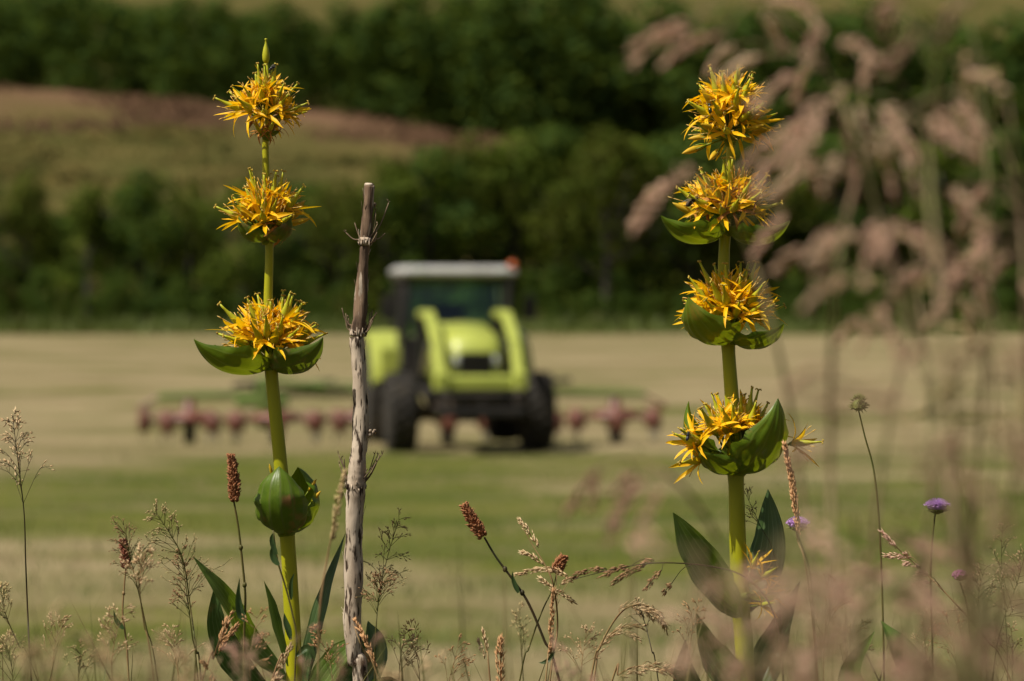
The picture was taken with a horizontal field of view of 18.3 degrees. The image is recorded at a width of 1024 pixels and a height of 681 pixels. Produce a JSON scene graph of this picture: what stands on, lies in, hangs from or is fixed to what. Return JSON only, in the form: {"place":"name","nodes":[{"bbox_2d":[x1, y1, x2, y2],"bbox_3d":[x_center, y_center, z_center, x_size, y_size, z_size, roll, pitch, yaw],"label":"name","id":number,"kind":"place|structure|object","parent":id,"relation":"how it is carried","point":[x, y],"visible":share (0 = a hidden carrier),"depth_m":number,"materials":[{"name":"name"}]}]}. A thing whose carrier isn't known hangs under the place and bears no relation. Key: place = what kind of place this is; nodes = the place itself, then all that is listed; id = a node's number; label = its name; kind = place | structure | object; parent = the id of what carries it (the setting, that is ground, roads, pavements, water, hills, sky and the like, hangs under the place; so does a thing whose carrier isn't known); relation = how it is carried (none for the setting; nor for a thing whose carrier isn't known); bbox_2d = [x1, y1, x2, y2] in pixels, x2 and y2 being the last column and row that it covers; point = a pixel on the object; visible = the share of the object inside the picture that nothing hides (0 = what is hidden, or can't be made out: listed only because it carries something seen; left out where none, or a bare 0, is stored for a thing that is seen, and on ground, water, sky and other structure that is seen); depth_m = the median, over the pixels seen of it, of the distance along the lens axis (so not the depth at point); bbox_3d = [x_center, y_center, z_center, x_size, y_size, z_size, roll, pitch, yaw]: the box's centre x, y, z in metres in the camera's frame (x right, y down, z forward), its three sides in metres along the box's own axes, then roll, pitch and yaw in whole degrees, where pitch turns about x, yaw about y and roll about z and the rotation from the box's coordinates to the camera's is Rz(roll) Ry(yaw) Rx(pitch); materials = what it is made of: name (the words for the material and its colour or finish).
{"place":"outdoors","nodes":[
{"label":"outdoors","id":0,"kind":"place"},
{"bbox_2d":[0,629,25,680],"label":"bent grass","id":1,"kind":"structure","parent":0,"point":[5,644],"depth_m":3.01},
{"bbox_2d":[41,611,72,680],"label":"bent grass","id":2,"kind":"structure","parent":0,"point":[64,621],"depth_m":3.17,"materials":[{"name":"plant"}]},
{"bbox_2d":[63,641,103,680],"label":"bent grass","id":3,"kind":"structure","parent":0,"point":[79,661],"depth_m":2.89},
{"bbox_2d":[97,603,138,680],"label":"bent grass","id":4,"kind":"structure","parent":0,"point":[117,627],"depth_m":2.83,"materials":[{"name":"plant"}]},
{"bbox_2d":[107,516,158,680],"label":"bent grass","id":5,"kind":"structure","parent":0,"point":[122,532],"depth_m":3.02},
{"bbox_2d":[119,541,160,662],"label":"bent grass","id":6,"kind":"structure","parent":0,"point":[136,559],"depth_m":2.80,"materials":[{"name":"plant"}]},
{"bbox_2d":[151,623,204,672],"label":"bent grass","id":7,"kind":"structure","parent":0,"point":[174,641],"depth_m":2.97,"materials":[{"name":"plant"}]},
{"bbox_2d":[168,544,203,680],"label":"bent grass","id":8,"kind":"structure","parent":0,"point":[178,579],"depth_m":3.12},
{"bbox_2d":[143,499,231,678],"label":"bent grass","id":9,"kind":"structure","parent":0,"point":[161,529],"depth_m":3.05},
{"bbox_2d":[199,610,239,680],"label":"spike grass","id":10,"kind":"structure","parent":0,"point":[223,640],"depth_m":2.92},
{"bbox_2d":[308,624,348,679],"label":"bent grass","id":11,"kind":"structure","parent":0,"point":[329,656],"depth_m":2.93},
{"bbox_2d":[316,468,347,680],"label":"spike grass","id":12,"kind":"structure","parent":0,"point":[336,498],"depth_m":2.54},
{"bbox_2d":[342,508,411,629],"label":"bent grass","id":13,"kind":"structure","parent":0,"point":[388,535],"depth_m":3.15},
{"bbox_2d":[355,568,398,680],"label":"bent grass","id":14,"kind":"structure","parent":0,"point":[378,589],"depth_m":3.05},
{"bbox_2d":[386,627,428,674],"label":"bent grass","id":15,"kind":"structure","parent":0,"point":[408,640],"depth_m":3.12,"materials":[{"name":"plant"}]},
{"bbox_2d":[401,618,430,679],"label":"bent grass","id":16,"kind":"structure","parent":0,"point":[408,622],"depth_m":3.18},
{"bbox_2d":[434,634,475,680],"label":"bent grass","id":17,"kind":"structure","parent":0,"point":[458,664],"depth_m":3.04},
{"bbox_2d":[477,627,490,680],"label":"spike grass","id":18,"kind":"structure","parent":0,"point":[485,642],"depth_m":3.12,"materials":[{"name":"plant"}]},
{"bbox_2d":[495,632,506,680],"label":"spike grass","id":19,"kind":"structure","parent":0,"point":[500,663],"depth_m":3.01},
{"bbox_2d":[0,326,1023,680],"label":"field","id":20,"kind":"structure","parent":0,"point":[60,362],"depth_m":36.09,"materials":[{"name":"plant"}]},
{"bbox_2d":[0,186,17,316],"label":"broadleaf tree","id":21,"kind":"object","parent":20,"relation":"on","point":[1,251],"visible":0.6,"depth_m":158.18,"materials":[{"name":"green plant"}]},
{"bbox_2d":[0,168,75,326],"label":"broadleaf tree","id":22,"kind":"object","parent":20,"relation":"on","point":[25,220],"visible":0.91,"depth_m":159.38,"materials":[{"name":"green plant"}]},
{"bbox_2d":[43,183,131,324],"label":"broadleaf tree","id":23,"kind":"object","parent":20,"relation":"on","point":[93,234],"visible":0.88,"depth_m":155.78,"materials":[{"name":"green plant"}]},
{"bbox_2d":[95,167,202,328],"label":"broadleaf tree","id":24,"kind":"object","parent":20,"relation":"on","point":[125,234],"visible":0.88,"depth_m":156.84,"materials":[{"name":"green plant"}]},
{"bbox_2d":[130,179,235,325],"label":"broadleaf tree","id":25,"kind":"object","parent":20,"relation":"on","point":[185,209],"visible":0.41,"depth_m":161.18,"materials":[{"name":"green plant"}]},
{"bbox_2d":[189,178,277,319],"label":"broadleaf tree","id":26,"kind":"object","parent":20,"relation":"on","point":[238,271],"visible":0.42,"depth_m":155.77,"materials":[{"name":"green plant"}]},
{"bbox_2d":[253,180,356,322],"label":"broadleaf tree","id":27,"kind":"object","parent":20,"relation":"on","point":[296,249],"visible":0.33,"depth_m":158.41,"materials":[{"name":"green plant"}]},
{"bbox_2d":[295,175,399,330],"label":"broadleaf tree","id":28,"kind":"object","parent":20,"relation":"on","point":[347,217],"visible":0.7,"depth_m":155.62,"materials":[{"name":"green plant"}]},
{"bbox_2d":[336,160,425,322],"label":"broadleaf tree","id":29,"kind":"object","parent":20,"relation":"on","point":[395,177],"visible":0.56,"depth_m":157.31,"materials":[{"name":"green plant"}]},
{"bbox_2d":[135,377,666,443],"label":"hay tedder","id":30,"kind":"object","parent":20,"relation":"on","point":[614,416],"visible":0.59,"depth_m":49.71,"materials":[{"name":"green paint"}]},
{"bbox_2d":[346,142,498,321],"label":"broadleaf tree","id":31,"kind":"object","parent":20,"relation":"on","point":[431,178],"visible":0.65,"depth_m":158.02,"materials":[{"name":"green plant"}]},
{"bbox_2d":[364,261,556,451],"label":"tractor","id":32,"kind":"object","parent":20,"relation":"on","point":[445,361],"visible":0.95,"depth_m":44.85,"materials":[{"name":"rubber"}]},
{"bbox_2d":[409,129,543,320],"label":"broadleaf tree","id":33,"kind":"object","parent":20,"relation":"on","point":[502,210],"visible":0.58,"depth_m":159.78,"materials":[{"name":"green plant"}]},
{"bbox_2d":[435,128,577,326],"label":"broadleaf tree","id":34,"kind":"object","parent":20,"relation":"on","point":[521,155],"visible":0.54,"depth_m":160.40,"materials":[{"name":"green plant"}]},
{"bbox_2d":[0,119,1023,329],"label":"woodland","id":35,"kind":"object","parent":20,"relation":"on","point":[34,300],"visible":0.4,"depth_m":156.83,"materials":[{"name":"green plant"}]},
{"bbox_2d":[0,361,1023,680],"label":"hay straw","id":36,"kind":"object","parent":20,"relation":"on","point":[386,523],"visible":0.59,"depth_m":29.76,"materials":[{"name":"plant"}]},
{"bbox_2d":[504,121,602,320],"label":"broadleaf tree","id":37,"kind":"object","parent":20,"relation":"on","point":[558,140],"visible":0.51,"depth_m":161.58,"materials":[{"name":"green plant"}]},
{"bbox_2d":[517,121,695,324],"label":"broadleaf tree","id":38,"kind":"object","parent":20,"relation":"on","point":[607,167],"visible":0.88,"depth_m":157.14,"materials":[{"name":"green plant"}]},
{"bbox_2d":[591,136,717,328],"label":"broadleaf tree","id":39,"kind":"object","parent":20,"relation":"on","point":[650,159],"visible":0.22,"depth_m":160.02,"materials":[{"name":"green plant"}]},
{"bbox_2d":[613,127,753,324],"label":"broadleaf tree","id":40,"kind":"object","parent":20,"relation":"on","point":[700,158],"visible":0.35,"depth_m":157.81,"materials":[{"name":"green plant"}]},
{"bbox_2d":[649,135,823,322],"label":"broadleaf tree","id":41,"kind":"object","parent":20,"relation":"on","point":[742,252],"visible":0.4,"depth_m":159.12,"materials":[{"name":"green plant"}]},
{"bbox_2d":[732,137,868,328],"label":"broadleaf tree","id":42,"kind":"object","parent":20,"relation":"on","point":[860,258],"visible":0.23,"depth_m":161.30,"materials":[{"name":"green plant"}]},
{"bbox_2d":[750,130,908,322],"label":"broadleaf tree","id":43,"kind":"object","parent":20,"relation":"on","point":[829,146],"visible":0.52,"depth_m":160.06,"materials":[{"name":"green plant"}]},
{"bbox_2d":[808,130,975,320],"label":"broadleaf tree","id":44,"kind":"object","parent":20,"relation":"on","point":[898,166],"visible":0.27,"depth_m":161.82,"materials":[{"name":"green plant"}]},
{"bbox_2d":[883,141,1012,323],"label":"broadleaf tree","id":45,"kind":"object","parent":20,"relation":"on","point":[939,161],"visible":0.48,"depth_m":160.33,"materials":[{"name":"green plant"}]},
{"bbox_2d":[936,133,1023,326],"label":"broadleaf tree","id":46,"kind":"object","parent":20,"relation":"on","point":[1005,210],"visible":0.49,"depth_m":159.04,"materials":[{"name":"green plant"}]},
{"bbox_2d":[0,0,1023,325],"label":"hill","id":47,"kind":"structure","parent":0,"point":[38,104],"depth_m":249.53,"materials":[{"name":"plant"}]},
{"bbox_2d":[0,83,932,270],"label":"hillside scrub","id":48,"kind":"object","parent":47,"relation":"on","point":[178,115],"visible":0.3,"depth_m":242.94,"materials":[{"name":"brown plant"}]},
{"bbox_2d":[0,0,1023,200],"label":"hillside wood","id":49,"kind":"object","parent":47,"relation":"on","point":[489,66],"visible":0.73,"depth_m":264.73,"materials":[{"name":"green plant"}]},
{"bbox_2d":[0,311,1023,335],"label":"rough grass","id":50,"kind":"structure","parent":0,"point":[645,327],"depth_m":148.94,"materials":[{"name":"plant"}]},
{"bbox_2d":[0,473,1023,680],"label":"grass","id":51,"kind":"structure","parent":0,"point":[622,676],"depth_m":2.21,"materials":[{"name":"plant"}]},
{"bbox_2d":[838,621,931,680],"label":"broadleaf plant","id":52,"kind":"object","parent":51,"relation":"on","point":[889,632],"visible":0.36,"depth_m":2.92,"materials":[{"name":"green plant"}]},
{"bbox_2d":[510,602,531,680],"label":"bent grass","id":53,"kind":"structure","parent":0,"point":[520,624],"depth_m":2.81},
{"bbox_2d":[550,632,605,680],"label":"pink grass","id":54,"kind":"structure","parent":0,"point":[578,670],"depth_m":2.06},
{"bbox_2d":[557,622,609,672],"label":"bent grass","id":55,"kind":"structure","parent":0,"point":[587,642],"depth_m":3.00,"materials":[{"name":"plant"}]},
{"bbox_2d":[590,597,671,676],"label":"plume grass","id":56,"kind":"object","parent":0,"point":[654,612],"depth_m":3.04,"materials":[{"name":"plant"}]},
{"bbox_2d":[611,660,685,680],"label":"plume grass","id":57,"kind":"object","parent":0,"point":[645,667],"depth_m":2.99,"materials":[{"name":"plant"}]},
{"bbox_2d":[625,157,819,680],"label":"pink grass","id":58,"kind":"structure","parent":0,"point":[663,187],"depth_m":1.48,"materials":[{"name":"plant"}]},
{"bbox_2d":[623,0,909,679],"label":"pink grass","id":59,"kind":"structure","parent":0,"point":[799,127],"depth_m":1.41,"materials":[{"name":"plant"}]},
{"bbox_2d":[782,440,809,600],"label":"spike grass","id":60,"kind":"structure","parent":0,"point":[793,489],"depth_m":2.96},
{"bbox_2d":[757,54,1011,680],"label":"pink grass","id":61,"kind":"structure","parent":0,"point":[900,141],"depth_m":1.38,"materials":[{"name":"plant"}]},
{"bbox_2d":[780,343,1011,680],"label":"pink grass","id":62,"kind":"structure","parent":0,"point":[912,437],"depth_m":1.08,"materials":[{"name":"plant"}]},
{"bbox_2d":[871,0,987,680],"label":"pink grass","id":63,"kind":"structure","parent":0,"point":[949,21],"depth_m":1.22,"materials":[{"name":"plant"}]},
{"bbox_2d":[878,528,1010,678],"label":"meadow grass","id":64,"kind":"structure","parent":0,"point":[907,563],"depth_m":3.00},
{"bbox_2d":[917,339,1023,539],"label":"pink grass","id":65,"kind":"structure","parent":0,"point":[944,447],"depth_m":1.00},
{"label":"ground","id":66,"kind":"structure","parent":0,"visible":0},
{"bbox_2d":[0,581,37,679],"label":"bent grass","id":67,"kind":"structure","parent":66,"relation":"on","point":[5,596],"depth_m":2.99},
{"bbox_2d":[0,406,55,653],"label":"bent grass","id":68,"kind":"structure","parent":66,"relation":"on","point":[17,420],"depth_m":3.07,"materials":[{"name":"plant"}]},
{"bbox_2d":[2,599,73,680],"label":"pink grass","id":69,"kind":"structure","parent":66,"relation":"on","point":[25,662],"depth_m":1.56,"materials":[{"name":"plant"}]},
{"bbox_2d":[24,628,117,680],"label":"pink grass","id":70,"kind":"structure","parent":66,"relation":"on","point":[70,670],"depth_m":1.53,"materials":[{"name":"plant"}]},
{"bbox_2d":[114,538,131,679],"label":"bistort","id":71,"kind":"object","parent":66,"relation":"on","point":[126,554],"visible":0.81,"depth_m":3.05,"materials":[{"name":"brown plant"}]},
{"bbox_2d":[89,629,197,680],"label":"pink grass","id":72,"kind":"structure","parent":66,"relation":"on","point":[153,676],"depth_m":1.57,"materials":[{"name":"plant"}]},
{"bbox_2d":[174,638,267,680],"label":"pink grass","id":73,"kind":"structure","parent":66,"relation":"on","point":[204,659],"depth_m":2.02,"materials":[{"name":"plant"}]},
{"bbox_2d":[226,453,246,678],"bbox_3d":[-0.265,0.375,3.063,0.021,0.533,0.018,0,1,0],"label":"bistort","id":74,"kind":"object","parent":66,"relation":"on","point":[233,484],"visible":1,"depth_m":3.06,"materials":[{"name":"brown plant"}]},
{"bbox_2d":[242,607,271,680],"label":"bent grass","id":75,"kind":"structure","parent":66,"relation":"on","point":[263,635],"depth_m":2.81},
{"bbox_2d":[195,624,324,680],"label":"pink grass","id":76,"kind":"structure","parent":66,"relation":"on","point":[244,654],"depth_m":1.93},
{"bbox_2d":[271,642,293,680],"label":"spike grass","id":77,"kind":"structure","parent":66,"relation":"on","point":[282,659],"depth_m":2.95,"materials":[{"name":"plant"}]},
{"bbox_2d":[269,530,314,680],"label":"slim herb","id":78,"kind":"object","parent":66,"relation":"on","point":[275,561],"visible":0.93,"depth_m":3.04,"materials":[{"name":"green plant"}]},
{"bbox_2d":[193,38,394,680],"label":"yellow gentian","id":79,"kind":"object","parent":66,"relation":"on","point":[266,335],"visible":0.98,"depth_m":3.09,"materials":[{"name":"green plant"}]},
{"bbox_2d":[259,631,385,680],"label":"pink grass","id":80,"kind":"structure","parent":66,"relation":"on","point":[342,671],"depth_m":1.99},
{"bbox_2d":[337,183,389,680],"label":"dry stalk","id":81,"kind":"object","parent":66,"relation":"on","point":[355,486],"visible":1,"depth_m":3.08,"materials":[{"name":"grey plant"}]},
{"bbox_2d":[352,617,377,676],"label":"spike grass","id":82,"kind":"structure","parent":66,"relation":"on","point":[364,639],"depth_m":2.98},
{"bbox_2d":[380,648,447,680],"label":"pink grass","id":83,"kind":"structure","parent":66,"relation":"on","point":[398,676],"depth_m":2.05,"materials":[{"name":"plant"}]},
{"bbox_2d":[459,501,559,677],"bbox_3d":[0.032,0.388,3.084,0.167,0.465,0.017,0,1,0],"label":"bistort","id":84,"kind":"object","parent":66,"relation":"on","point":[476,526],"visible":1,"depth_m":3.08,"materials":[{"name":"brown plant"}]},
{"bbox_2d":[519,553,568,680],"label":"bistort","id":85,"kind":"object","parent":66,"relation":"on","point":[561,560],"visible":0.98,"depth_m":3.12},
{"bbox_2d":[513,517,576,680],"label":"meadow grass","id":86,"kind":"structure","parent":66,"relation":"on","point":[548,569],"depth_m":3.10,"materials":[{"name":"plant"}]},
{"bbox_2d":[545,585,555,680],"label":"spike grass","id":87,"kind":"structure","parent":66,"relation":"on","point":[550,629],"depth_m":3.04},
{"bbox_2d":[594,623,647,678],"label":"plume grass","id":88,"kind":"object","parent":66,"relation":"on","point":[611,635],"depth_m":3.09,"materials":[{"name":"plant"}]},
{"bbox_2d":[560,457,756,680],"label":"pink grass","id":89,"kind":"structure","parent":66,"relation":"on","point":[628,492],"depth_m":1.45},
{"bbox_2d":[570,557,783,679],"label":"meadow grass","id":90,"kind":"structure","parent":66,"relation":"on","point":[626,573],"depth_m":2.97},
{"bbox_2d":[625,527,796,680],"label":"pink grass","id":91,"kind":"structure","parent":66,"relation":"on","point":[689,644],"depth_m":1.16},
{"bbox_2d":[660,609,809,680],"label":"pink grass","id":92,"kind":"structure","parent":66,"relation":"on","point":[726,657],"depth_m":1.40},
{"bbox_2d":[661,64,823,680],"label":"yellow gentian","id":93,"kind":"object","parent":66,"relation":"on","point":[722,306],"visible":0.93,"depth_m":3.08,"materials":[{"name":"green plant"}]},
{"bbox_2d":[688,557,814,680],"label":"pink grass","id":94,"kind":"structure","parent":66,"relation":"on","point":[747,672],"depth_m":1.29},
{"bbox_2d":[705,615,845,680],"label":"pink grass","id":95,"kind":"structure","parent":66,"relation":"on","point":[768,632],"depth_m":1.43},
{"bbox_2d":[746,512,877,680],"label":"pink grass","id":96,"kind":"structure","parent":66,"relation":"on","point":[820,581],"depth_m":1.09,"materials":[{"name":"plant"}]},
{"bbox_2d":[743,550,908,680],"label":"pink grass","id":97,"kind":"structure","parent":66,"relation":"on","point":[814,646],"depth_m":1.30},
{"bbox_2d":[772,513,955,680],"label":"pink grass","id":98,"kind":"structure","parent":66,"relation":"on","point":[816,539],"depth_m":1.41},
{"bbox_2d":[848,397,884,680],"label":"scabious","id":99,"kind":"object","parent":66,"relation":"on","point":[856,405],"visible":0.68,"depth_m":3.06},
{"bbox_2d":[801,611,937,680],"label":"pink grass","id":100,"kind":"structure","parent":66,"relation":"on","point":[865,666],"depth_m":1.36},
{"bbox_2d":[768,213,974,680],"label":"pink grass","id":101,"kind":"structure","parent":66,"relation":"on","point":[881,241],"depth_m":1.33,"materials":[{"name":"plant"}]},
{"bbox_2d":[802,563,1000,680],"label":"pink grass","id":102,"kind":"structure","parent":66,"relation":"on","point":[915,662],"depth_m":1.27,"materials":[{"name":"plant"}]},
{"bbox_2d":[854,220,955,680],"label":"pink grass","id":103,"kind":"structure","parent":66,"relation":"on","point":[923,283],"depth_m":1.55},
{"bbox_2d":[844,526,1023,680],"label":"pink grass","id":104,"kind":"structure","parent":66,"relation":"on","point":[913,542],"depth_m":1.49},
{"bbox_2d":[844,631,1023,680],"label":"pink grass","id":105,"kind":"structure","parent":66,"relation":"on","point":[938,675],"depth_m":1.23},
{"bbox_2d":[923,498,949,668],"bbox_3d":[0.408,0.379,3.054,0.027,0.456,0.027,0,1,0],"label":"scabious","id":106,"kind":"object","parent":66,"relation":"on","point":[936,508],"visible":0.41,"depth_m":3.05,"materials":[{"name":"purple plant"}]},
{"bbox_2d":[875,101,1023,406],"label":"pink grass","id":107,"kind":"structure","parent":66,"relation":"on","point":[982,249],"depth_m":1.43,"materials":[{"name":"plant"}]},
{"bbox_2d":[887,565,1023,680],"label":"pink grass","id":108,"kind":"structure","parent":66,"relation":"on","point":[964,672],"depth_m":1.33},
{"bbox_2d":[906,318,1023,679],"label":"pink grass","id":109,"kind":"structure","parent":66,"relation":"on","point":[992,479],"depth_m":1.49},
{"bbox_2d":[933,23,1004,680],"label":"pink grass","id":110,"kind":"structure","parent":66,"relation":"on","point":[980,81],"depth_m":1.48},
{"bbox_2d":[917,532,1023,680],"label":"pink grass","id":111,"kind":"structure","parent":66,"relation":"on","point":[992,637],"depth_m":1.27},
{"bbox_2d":[934,376,1023,677],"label":"pink grass","id":112,"kind":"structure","parent":66,"relation":"on","point":[958,392],"depth_m":1.43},
{"bbox_2d":[944,615,1021,677],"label":"pink grass","id":113,"kind":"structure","parent":66,"relation":"on","point":[1018,669],"depth_m":1.52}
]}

